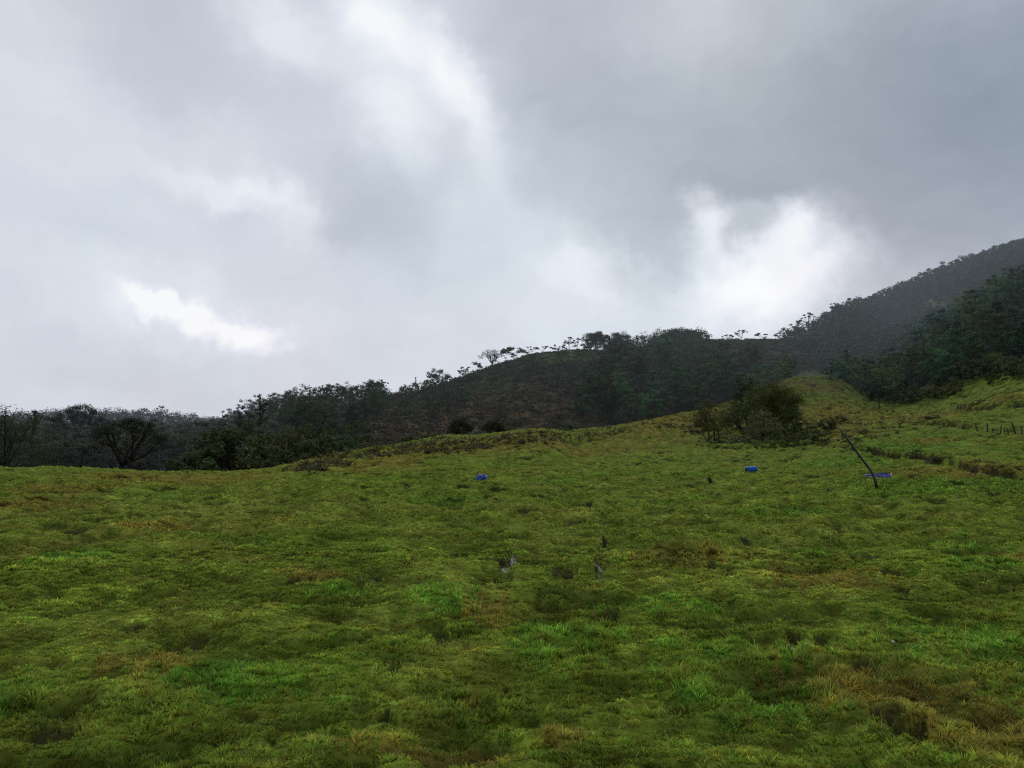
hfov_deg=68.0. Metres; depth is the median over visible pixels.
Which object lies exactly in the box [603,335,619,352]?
forest tree
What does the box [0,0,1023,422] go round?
sky
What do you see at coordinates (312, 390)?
forest tree
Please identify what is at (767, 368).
forest tree
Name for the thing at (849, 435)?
bush
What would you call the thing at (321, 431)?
hedge bush
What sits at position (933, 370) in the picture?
forest tree
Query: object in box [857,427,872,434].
bush
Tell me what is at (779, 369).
forest tree
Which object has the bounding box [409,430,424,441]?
bush
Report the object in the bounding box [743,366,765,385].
forest tree
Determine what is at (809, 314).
ridge tree
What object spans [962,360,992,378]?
bush
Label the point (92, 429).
forest tree
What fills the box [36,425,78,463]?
forest tree
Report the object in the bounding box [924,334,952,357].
forest tree
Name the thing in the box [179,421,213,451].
forest tree
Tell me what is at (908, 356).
forest tree
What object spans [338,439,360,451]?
hedge bush
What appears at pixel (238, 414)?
tall tree
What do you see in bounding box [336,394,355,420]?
forest tree
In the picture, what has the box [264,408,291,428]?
forest tree
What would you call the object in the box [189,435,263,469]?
hedge bush
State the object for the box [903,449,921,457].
bush
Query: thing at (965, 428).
rustic fence
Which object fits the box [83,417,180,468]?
forked tree
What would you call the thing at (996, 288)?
forest tree
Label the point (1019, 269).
forest tree
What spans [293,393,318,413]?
forest tree
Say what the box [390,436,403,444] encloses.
bush
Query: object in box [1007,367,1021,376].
bush
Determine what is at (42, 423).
forest tree
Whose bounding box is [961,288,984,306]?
forest tree
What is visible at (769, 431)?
bush
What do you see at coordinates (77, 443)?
forest tree
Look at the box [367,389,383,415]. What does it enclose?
forest tree
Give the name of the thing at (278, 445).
hedge bush
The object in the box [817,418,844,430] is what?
bush
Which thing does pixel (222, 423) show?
forest tree
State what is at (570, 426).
bush
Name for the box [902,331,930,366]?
forest tree
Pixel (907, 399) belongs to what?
bush
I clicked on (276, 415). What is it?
forest tree
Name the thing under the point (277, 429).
forest tree
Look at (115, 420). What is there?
forest tree
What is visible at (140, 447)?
forest tree
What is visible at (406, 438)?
bush
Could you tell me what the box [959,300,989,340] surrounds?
forest tree
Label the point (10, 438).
spreading tree
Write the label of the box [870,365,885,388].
forest tree
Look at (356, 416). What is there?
forest tree
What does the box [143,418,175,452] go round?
forest tree
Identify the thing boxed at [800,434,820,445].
bush
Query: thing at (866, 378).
forest tree
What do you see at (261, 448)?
hedge bush
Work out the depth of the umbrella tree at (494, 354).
251.65 m
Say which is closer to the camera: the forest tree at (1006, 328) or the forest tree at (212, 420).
the forest tree at (1006, 328)
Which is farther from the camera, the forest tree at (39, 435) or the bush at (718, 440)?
the forest tree at (39, 435)
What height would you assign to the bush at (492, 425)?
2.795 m
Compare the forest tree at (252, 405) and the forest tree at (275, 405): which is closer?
the forest tree at (275, 405)
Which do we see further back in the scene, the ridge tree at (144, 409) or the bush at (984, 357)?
the ridge tree at (144, 409)
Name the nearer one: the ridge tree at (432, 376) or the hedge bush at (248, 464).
the hedge bush at (248, 464)
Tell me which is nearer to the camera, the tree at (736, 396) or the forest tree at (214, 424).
the tree at (736, 396)
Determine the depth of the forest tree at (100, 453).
109.19 m
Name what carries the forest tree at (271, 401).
on the hills
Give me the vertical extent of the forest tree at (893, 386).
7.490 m
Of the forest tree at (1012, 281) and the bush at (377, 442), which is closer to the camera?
the bush at (377, 442)
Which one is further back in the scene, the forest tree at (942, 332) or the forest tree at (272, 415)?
the forest tree at (272, 415)
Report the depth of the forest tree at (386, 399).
185.77 m
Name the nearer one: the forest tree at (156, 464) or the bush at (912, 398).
the forest tree at (156, 464)
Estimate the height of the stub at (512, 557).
0.163 m
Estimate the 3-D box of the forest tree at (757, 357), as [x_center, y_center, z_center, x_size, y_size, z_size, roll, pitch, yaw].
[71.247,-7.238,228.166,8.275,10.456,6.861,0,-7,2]
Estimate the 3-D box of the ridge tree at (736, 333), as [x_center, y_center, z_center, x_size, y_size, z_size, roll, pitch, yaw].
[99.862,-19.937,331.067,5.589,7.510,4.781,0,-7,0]
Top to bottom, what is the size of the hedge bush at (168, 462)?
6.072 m
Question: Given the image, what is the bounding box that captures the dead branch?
[733,418,744,434]
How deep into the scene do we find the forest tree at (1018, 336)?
120.20 m
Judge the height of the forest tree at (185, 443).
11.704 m
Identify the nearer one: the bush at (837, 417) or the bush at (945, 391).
the bush at (837, 417)
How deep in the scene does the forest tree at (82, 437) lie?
134.26 m
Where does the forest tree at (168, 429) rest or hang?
on the hills
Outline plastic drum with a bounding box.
[745,466,757,471]
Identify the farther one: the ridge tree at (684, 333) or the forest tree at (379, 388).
the ridge tree at (684, 333)
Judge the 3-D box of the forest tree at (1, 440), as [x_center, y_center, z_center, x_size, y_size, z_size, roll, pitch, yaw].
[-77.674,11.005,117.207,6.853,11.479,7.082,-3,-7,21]
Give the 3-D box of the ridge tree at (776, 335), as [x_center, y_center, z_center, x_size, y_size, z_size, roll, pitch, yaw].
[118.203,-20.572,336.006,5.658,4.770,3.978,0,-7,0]
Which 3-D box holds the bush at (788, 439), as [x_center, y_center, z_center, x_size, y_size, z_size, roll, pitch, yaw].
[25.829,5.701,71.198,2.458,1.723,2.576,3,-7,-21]
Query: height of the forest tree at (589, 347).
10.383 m
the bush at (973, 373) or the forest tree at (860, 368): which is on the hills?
the forest tree at (860, 368)
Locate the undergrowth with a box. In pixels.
[281,383,1023,479]
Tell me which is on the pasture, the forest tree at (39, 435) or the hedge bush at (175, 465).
the hedge bush at (175, 465)
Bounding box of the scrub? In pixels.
[354,328,853,441]
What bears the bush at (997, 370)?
on the pasture
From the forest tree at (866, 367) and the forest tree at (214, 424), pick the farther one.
the forest tree at (866, 367)
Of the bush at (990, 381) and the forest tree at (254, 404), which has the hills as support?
the forest tree at (254, 404)
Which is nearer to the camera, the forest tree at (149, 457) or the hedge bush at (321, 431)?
the hedge bush at (321, 431)
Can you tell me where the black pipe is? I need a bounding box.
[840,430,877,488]
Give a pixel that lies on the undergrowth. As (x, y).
(336, 462)
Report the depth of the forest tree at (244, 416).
187.70 m
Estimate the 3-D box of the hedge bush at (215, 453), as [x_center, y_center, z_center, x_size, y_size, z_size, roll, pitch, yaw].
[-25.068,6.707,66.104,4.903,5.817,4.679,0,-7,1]
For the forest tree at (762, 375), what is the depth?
186.71 m
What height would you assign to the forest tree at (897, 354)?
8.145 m
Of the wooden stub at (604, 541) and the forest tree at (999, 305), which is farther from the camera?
the forest tree at (999, 305)
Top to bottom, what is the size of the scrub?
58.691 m
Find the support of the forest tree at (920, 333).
on the hills
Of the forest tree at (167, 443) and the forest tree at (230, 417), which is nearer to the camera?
the forest tree at (167, 443)
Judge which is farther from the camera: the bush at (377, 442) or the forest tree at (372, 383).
the forest tree at (372, 383)
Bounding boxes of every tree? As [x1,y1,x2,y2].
[0,404,69,467]
[0,418,16,457]
[0,419,32,465]
[6,428,65,467]
[11,431,66,466]
[18,420,53,457]
[22,410,42,464]
[28,430,57,463]
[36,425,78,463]
[37,415,51,440]
[39,421,85,465]
[40,433,94,466]
[41,403,117,434]
[55,418,82,452]
[65,432,86,462]
[66,427,97,460]
[67,433,107,466]
[67,438,112,467]
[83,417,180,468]
[83,421,109,452]
[91,431,132,468]
[95,417,143,460]
[96,431,125,463]
[115,429,167,471]
[116,424,154,469]
[127,438,160,470]
[133,407,153,420]
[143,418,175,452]
[147,426,178,470]
[153,425,187,467]
[161,421,207,460]
[164,420,176,442]
[168,423,189,449]
[175,426,222,462]
[177,422,210,461]
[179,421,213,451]
[179,430,213,467]
[190,421,219,433]
[199,419,215,445]
[214,417,251,442]
[217,411,226,427]
[221,408,238,425]
[226,410,240,425]
[231,399,255,420]
[233,404,244,430]
[239,412,256,436]
[240,412,270,437]
[242,410,256,422]
[245,398,261,422]
[247,395,262,417]
[248,409,284,439]
[251,407,282,433]
[251,417,275,456]
[255,394,269,427]
[262,401,279,416]
[262,417,293,446]
[264,393,280,403]
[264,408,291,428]
[267,398,280,412]
[275,393,293,402]
[280,386,300,400]
[280,391,295,404]
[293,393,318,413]
[297,384,316,402]
[313,384,333,402]
[316,402,346,432]
[319,393,333,406]
[322,383,346,399]
[325,383,348,394]
[332,385,354,406]
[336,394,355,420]
[345,401,360,425]
[347,384,364,403]
[350,392,367,415]
[355,392,376,419]
[363,379,388,399]
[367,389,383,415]
[369,385,385,406]
[370,388,392,412]
[426,368,444,379]
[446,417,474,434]
[472,361,482,367]
[477,349,506,365]
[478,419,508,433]
[501,347,529,359]
[563,337,574,347]
[570,338,580,346]
[571,391,594,416]
[580,333,599,353]
[586,331,606,346]
[602,344,620,368]
[603,331,631,348]
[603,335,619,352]
[609,372,633,398]
[610,364,632,393]
[611,373,635,404]
[615,341,632,364]
[638,382,666,418]
[644,380,667,399]
[652,381,675,415]
[654,329,678,353]
[670,328,691,338]
[690,399,736,440]
[699,355,720,382]
[714,340,734,362]
[717,401,755,429]
[728,371,747,392]
[728,373,756,425]
[734,330,747,337]
[734,342,762,364]
[741,377,808,436]
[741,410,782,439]
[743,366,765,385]
[747,364,767,391]
[752,364,776,386]
[754,333,767,338]
[773,332,785,337]
[773,349,792,376]
[773,354,794,379]
[789,320,801,335]
[800,312,814,329]
[836,349,862,381]
[842,352,859,379]
[848,357,880,391]
[855,363,875,376]
[855,367,877,395]
[858,377,885,400]
[868,356,905,398]
[868,387,889,408]
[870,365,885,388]
[875,355,900,378]
[876,357,905,396]
[879,346,905,369]
[881,370,908,402]
[883,353,903,370]
[891,353,925,382]
[893,379,916,400]
[894,355,916,374]
[899,348,935,387]
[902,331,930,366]
[912,327,933,354]
[917,362,941,385]
[918,353,959,384]
[920,308,950,334]
[924,327,956,352]
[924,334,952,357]
[925,324,948,357]
[930,316,954,334]
[933,328,964,363]
[933,338,963,373]
[933,356,957,374]
[942,320,975,349]
[950,290,983,319]
[950,309,971,336]
[957,289,993,326]
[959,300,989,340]
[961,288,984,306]
[977,300,1015,331]
[979,278,1002,299]
[986,274,1009,305]
[992,267,1015,295]
[992,321,1023,353]
[992,330,1023,361]
[998,326,1023,358]
[1002,268,1023,299]
[1002,306,1023,337]
[1004,266,1023,293]
[1015,264,1023,285]
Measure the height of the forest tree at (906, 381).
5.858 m
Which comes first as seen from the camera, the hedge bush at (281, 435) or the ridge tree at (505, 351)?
the hedge bush at (281, 435)
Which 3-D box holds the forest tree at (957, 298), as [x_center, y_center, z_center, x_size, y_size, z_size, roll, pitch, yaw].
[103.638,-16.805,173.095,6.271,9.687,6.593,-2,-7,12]
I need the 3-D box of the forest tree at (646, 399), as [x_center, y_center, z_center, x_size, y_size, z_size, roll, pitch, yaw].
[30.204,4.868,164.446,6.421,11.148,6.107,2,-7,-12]
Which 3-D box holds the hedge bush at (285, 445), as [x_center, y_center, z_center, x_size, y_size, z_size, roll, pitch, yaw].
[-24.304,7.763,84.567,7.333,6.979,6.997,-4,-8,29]
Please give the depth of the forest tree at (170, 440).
130.36 m
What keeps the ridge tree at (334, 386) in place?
on the hills
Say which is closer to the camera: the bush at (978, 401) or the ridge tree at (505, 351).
the bush at (978, 401)
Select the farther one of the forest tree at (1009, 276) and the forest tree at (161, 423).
the forest tree at (1009, 276)
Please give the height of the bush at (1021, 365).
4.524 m
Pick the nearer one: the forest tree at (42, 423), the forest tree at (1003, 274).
the forest tree at (42, 423)
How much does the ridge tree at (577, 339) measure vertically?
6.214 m
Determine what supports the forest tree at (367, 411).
on the hills
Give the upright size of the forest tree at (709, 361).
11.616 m
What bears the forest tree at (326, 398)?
on the hills
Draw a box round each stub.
[510,554,516,565]
[602,536,606,547]
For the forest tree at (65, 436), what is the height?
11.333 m
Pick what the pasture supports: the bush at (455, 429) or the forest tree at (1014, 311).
the bush at (455, 429)
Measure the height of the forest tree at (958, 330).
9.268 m
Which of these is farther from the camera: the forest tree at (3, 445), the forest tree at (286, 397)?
the forest tree at (286, 397)
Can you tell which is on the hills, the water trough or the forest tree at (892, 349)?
the forest tree at (892, 349)
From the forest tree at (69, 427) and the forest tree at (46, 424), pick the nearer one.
the forest tree at (69, 427)
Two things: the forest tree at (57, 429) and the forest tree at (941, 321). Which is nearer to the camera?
the forest tree at (57, 429)
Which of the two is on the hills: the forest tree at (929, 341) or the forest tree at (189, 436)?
the forest tree at (929, 341)
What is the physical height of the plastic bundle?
0.278 m
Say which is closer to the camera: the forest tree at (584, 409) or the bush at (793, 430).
the bush at (793, 430)
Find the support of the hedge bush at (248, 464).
on the pasture
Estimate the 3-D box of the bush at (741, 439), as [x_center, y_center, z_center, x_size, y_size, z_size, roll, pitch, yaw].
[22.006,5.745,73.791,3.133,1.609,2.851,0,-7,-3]
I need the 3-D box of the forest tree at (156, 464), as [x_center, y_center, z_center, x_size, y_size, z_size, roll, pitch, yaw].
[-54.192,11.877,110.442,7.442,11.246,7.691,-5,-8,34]
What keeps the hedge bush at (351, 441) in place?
on the pasture
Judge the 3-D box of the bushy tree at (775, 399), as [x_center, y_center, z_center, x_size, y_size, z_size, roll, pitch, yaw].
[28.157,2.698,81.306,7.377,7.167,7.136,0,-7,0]
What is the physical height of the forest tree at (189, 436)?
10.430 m
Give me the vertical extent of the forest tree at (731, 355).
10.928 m
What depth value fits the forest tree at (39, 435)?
126.27 m
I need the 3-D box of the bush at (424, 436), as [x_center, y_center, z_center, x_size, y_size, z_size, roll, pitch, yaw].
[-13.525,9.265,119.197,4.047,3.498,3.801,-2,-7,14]
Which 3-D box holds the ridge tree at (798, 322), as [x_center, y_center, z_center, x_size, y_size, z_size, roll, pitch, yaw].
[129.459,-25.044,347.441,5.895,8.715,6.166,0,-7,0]
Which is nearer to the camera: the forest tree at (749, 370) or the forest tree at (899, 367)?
the forest tree at (899, 367)
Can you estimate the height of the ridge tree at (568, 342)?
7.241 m
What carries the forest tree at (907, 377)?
on the hills
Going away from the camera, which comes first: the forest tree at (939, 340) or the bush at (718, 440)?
the bush at (718, 440)
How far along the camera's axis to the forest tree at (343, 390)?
195.73 m
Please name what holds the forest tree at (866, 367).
on the hills
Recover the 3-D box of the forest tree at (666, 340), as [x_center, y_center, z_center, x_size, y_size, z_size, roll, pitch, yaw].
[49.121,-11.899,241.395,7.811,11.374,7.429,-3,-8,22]
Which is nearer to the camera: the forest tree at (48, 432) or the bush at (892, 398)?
the forest tree at (48, 432)
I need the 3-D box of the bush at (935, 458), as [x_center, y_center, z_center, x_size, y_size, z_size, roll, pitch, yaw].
[22.355,3.994,40.011,0.818,0.588,0.871,4,-8,-32]
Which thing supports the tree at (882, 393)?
on the pasture
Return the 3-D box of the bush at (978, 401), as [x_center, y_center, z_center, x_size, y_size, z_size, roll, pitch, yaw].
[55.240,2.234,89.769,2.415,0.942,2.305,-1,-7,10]
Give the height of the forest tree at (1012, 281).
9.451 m
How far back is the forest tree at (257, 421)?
141.35 m
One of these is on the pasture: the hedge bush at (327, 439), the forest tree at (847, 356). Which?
the hedge bush at (327, 439)
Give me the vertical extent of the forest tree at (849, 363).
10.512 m
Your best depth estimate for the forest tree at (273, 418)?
154.75 m
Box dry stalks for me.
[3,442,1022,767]
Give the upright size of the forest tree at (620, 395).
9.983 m
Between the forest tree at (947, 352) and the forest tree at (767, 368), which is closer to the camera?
the forest tree at (947, 352)
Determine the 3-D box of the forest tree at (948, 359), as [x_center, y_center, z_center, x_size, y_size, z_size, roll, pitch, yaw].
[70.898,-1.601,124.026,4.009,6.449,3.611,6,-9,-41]
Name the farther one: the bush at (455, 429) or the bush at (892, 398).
the bush at (892, 398)
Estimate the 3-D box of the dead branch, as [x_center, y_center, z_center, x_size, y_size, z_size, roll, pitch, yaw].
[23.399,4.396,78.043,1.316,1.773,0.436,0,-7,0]
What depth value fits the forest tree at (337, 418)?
155.06 m
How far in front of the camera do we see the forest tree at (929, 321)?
182.49 m
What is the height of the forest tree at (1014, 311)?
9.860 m
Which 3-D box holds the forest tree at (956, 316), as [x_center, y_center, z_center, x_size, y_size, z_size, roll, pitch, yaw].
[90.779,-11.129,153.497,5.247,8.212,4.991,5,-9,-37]
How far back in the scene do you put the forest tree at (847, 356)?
164.49 m
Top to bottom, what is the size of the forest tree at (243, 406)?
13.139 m
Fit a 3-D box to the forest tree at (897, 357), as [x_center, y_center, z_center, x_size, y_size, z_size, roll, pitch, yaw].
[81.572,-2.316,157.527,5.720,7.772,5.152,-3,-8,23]
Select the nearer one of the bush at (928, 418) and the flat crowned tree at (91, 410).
the bush at (928, 418)
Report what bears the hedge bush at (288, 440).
on the pasture
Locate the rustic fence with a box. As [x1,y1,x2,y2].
[952,422,1023,434]
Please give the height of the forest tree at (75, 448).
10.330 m
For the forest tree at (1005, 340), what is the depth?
116.61 m
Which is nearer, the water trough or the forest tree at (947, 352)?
the water trough
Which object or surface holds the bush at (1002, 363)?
on the pasture
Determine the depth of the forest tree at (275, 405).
186.45 m
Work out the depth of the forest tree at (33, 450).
110.67 m
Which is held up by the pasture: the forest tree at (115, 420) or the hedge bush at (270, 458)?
the hedge bush at (270, 458)
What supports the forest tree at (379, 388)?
on the hills
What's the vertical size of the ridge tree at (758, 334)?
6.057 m
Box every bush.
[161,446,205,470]
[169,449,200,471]
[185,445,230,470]
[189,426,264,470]
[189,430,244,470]
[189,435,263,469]
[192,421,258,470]
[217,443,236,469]
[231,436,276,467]
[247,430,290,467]
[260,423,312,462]
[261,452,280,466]
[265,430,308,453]
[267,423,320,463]
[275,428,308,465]
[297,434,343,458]
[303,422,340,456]
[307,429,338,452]
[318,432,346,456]
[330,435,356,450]
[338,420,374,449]
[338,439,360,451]
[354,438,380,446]
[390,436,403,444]
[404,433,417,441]
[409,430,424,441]
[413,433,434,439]
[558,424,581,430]
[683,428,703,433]
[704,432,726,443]
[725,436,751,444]
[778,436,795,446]
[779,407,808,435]
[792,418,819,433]
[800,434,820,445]
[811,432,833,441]
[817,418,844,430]
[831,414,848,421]
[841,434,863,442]
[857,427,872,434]
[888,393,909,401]
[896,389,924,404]
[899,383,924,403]
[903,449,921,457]
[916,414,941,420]
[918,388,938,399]
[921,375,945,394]
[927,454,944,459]
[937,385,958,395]
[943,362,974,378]
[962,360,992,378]
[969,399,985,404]
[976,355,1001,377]
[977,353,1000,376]
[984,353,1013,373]
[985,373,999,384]
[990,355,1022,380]
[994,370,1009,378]
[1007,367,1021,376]
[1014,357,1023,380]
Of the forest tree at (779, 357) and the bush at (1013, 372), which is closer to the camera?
the bush at (1013, 372)
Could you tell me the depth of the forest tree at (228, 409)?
257.30 m
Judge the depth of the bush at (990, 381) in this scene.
101.56 m
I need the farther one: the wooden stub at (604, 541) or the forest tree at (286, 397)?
the forest tree at (286, 397)
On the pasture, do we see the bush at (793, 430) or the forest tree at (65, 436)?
the bush at (793, 430)
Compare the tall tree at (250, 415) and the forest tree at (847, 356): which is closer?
the tall tree at (250, 415)
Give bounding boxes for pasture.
[0,366,1023,767]
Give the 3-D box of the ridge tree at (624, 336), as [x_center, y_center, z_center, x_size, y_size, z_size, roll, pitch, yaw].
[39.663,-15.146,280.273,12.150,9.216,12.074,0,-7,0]
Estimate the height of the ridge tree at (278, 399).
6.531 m
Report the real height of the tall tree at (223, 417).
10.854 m
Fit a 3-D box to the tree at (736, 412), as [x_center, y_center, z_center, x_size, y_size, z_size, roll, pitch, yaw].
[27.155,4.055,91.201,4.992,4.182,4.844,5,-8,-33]
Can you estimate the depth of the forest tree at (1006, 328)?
125.74 m
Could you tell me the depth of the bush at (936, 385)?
118.62 m
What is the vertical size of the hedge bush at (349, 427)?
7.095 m
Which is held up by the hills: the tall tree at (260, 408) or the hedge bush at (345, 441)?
the tall tree at (260, 408)
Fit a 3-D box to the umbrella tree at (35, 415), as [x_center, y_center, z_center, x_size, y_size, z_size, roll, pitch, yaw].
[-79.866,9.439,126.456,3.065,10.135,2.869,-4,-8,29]
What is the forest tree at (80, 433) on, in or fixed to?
on the hills
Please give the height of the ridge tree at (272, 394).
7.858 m
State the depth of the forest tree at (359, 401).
182.08 m
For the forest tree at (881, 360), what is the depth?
155.73 m
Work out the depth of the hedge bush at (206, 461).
65.04 m
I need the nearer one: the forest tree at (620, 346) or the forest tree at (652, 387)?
the forest tree at (652, 387)
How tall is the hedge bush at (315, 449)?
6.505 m
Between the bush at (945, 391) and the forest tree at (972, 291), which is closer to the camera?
the bush at (945, 391)
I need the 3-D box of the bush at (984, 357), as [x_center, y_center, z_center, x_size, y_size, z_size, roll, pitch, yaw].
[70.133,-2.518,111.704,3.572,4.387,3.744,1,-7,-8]
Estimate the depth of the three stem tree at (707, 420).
80.80 m
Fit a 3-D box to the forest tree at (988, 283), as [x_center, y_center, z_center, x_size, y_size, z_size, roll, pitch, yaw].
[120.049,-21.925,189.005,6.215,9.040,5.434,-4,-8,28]
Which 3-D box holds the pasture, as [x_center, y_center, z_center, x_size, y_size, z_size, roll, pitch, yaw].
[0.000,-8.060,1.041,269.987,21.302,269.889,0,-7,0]
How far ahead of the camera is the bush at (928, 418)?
80.33 m
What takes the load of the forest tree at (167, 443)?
on the hills
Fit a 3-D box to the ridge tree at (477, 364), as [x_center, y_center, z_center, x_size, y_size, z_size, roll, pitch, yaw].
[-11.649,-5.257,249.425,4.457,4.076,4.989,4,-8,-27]
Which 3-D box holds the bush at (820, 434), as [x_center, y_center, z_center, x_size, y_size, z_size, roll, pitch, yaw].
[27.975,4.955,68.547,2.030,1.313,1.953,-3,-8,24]
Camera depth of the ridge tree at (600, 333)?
276.23 m
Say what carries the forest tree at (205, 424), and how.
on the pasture
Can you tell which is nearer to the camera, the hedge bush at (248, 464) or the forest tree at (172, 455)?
the hedge bush at (248, 464)
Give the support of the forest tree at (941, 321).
on the hills
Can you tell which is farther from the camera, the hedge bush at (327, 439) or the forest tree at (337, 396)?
the forest tree at (337, 396)
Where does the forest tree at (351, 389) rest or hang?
on the hills
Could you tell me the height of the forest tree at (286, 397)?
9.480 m
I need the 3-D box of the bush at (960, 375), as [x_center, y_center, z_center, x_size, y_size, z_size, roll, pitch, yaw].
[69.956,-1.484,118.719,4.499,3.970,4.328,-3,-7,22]
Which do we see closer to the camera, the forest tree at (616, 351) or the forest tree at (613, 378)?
the forest tree at (613, 378)
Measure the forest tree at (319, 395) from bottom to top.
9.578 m
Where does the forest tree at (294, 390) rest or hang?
on the hills
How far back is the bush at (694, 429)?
93.25 m
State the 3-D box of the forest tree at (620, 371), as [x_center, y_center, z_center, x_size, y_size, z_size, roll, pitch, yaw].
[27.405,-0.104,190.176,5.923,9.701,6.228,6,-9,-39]
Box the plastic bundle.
[475,474,486,480]
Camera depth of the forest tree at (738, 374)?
188.37 m
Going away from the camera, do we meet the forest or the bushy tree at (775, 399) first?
the bushy tree at (775, 399)
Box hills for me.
[9,247,1023,470]
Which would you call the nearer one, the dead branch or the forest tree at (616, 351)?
the dead branch
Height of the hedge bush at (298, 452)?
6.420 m
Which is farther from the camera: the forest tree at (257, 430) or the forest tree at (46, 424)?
the forest tree at (46, 424)
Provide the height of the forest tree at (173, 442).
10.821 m
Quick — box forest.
[0,238,1023,446]
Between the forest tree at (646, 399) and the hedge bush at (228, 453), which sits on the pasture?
the hedge bush at (228, 453)
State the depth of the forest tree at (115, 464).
120.96 m
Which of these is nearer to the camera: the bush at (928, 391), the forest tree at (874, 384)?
the bush at (928, 391)
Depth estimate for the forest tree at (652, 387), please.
178.72 m
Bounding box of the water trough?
[865,473,891,477]
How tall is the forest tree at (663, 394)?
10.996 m
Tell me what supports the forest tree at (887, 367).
on the hills
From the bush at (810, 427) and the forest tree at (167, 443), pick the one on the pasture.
the bush at (810, 427)
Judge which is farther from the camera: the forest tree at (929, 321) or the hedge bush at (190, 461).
the forest tree at (929, 321)
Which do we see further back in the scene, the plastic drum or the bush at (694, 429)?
the bush at (694, 429)
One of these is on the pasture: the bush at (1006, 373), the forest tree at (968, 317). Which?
the bush at (1006, 373)
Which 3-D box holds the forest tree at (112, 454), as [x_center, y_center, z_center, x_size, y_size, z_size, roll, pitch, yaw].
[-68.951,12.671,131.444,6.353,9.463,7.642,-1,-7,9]
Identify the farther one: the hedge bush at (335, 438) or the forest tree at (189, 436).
the forest tree at (189, 436)
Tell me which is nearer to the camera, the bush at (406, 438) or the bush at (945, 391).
the bush at (945, 391)
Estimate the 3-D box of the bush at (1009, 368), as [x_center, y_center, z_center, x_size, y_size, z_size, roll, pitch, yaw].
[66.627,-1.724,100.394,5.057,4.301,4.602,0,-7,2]
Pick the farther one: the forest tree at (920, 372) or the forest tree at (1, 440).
the forest tree at (920, 372)

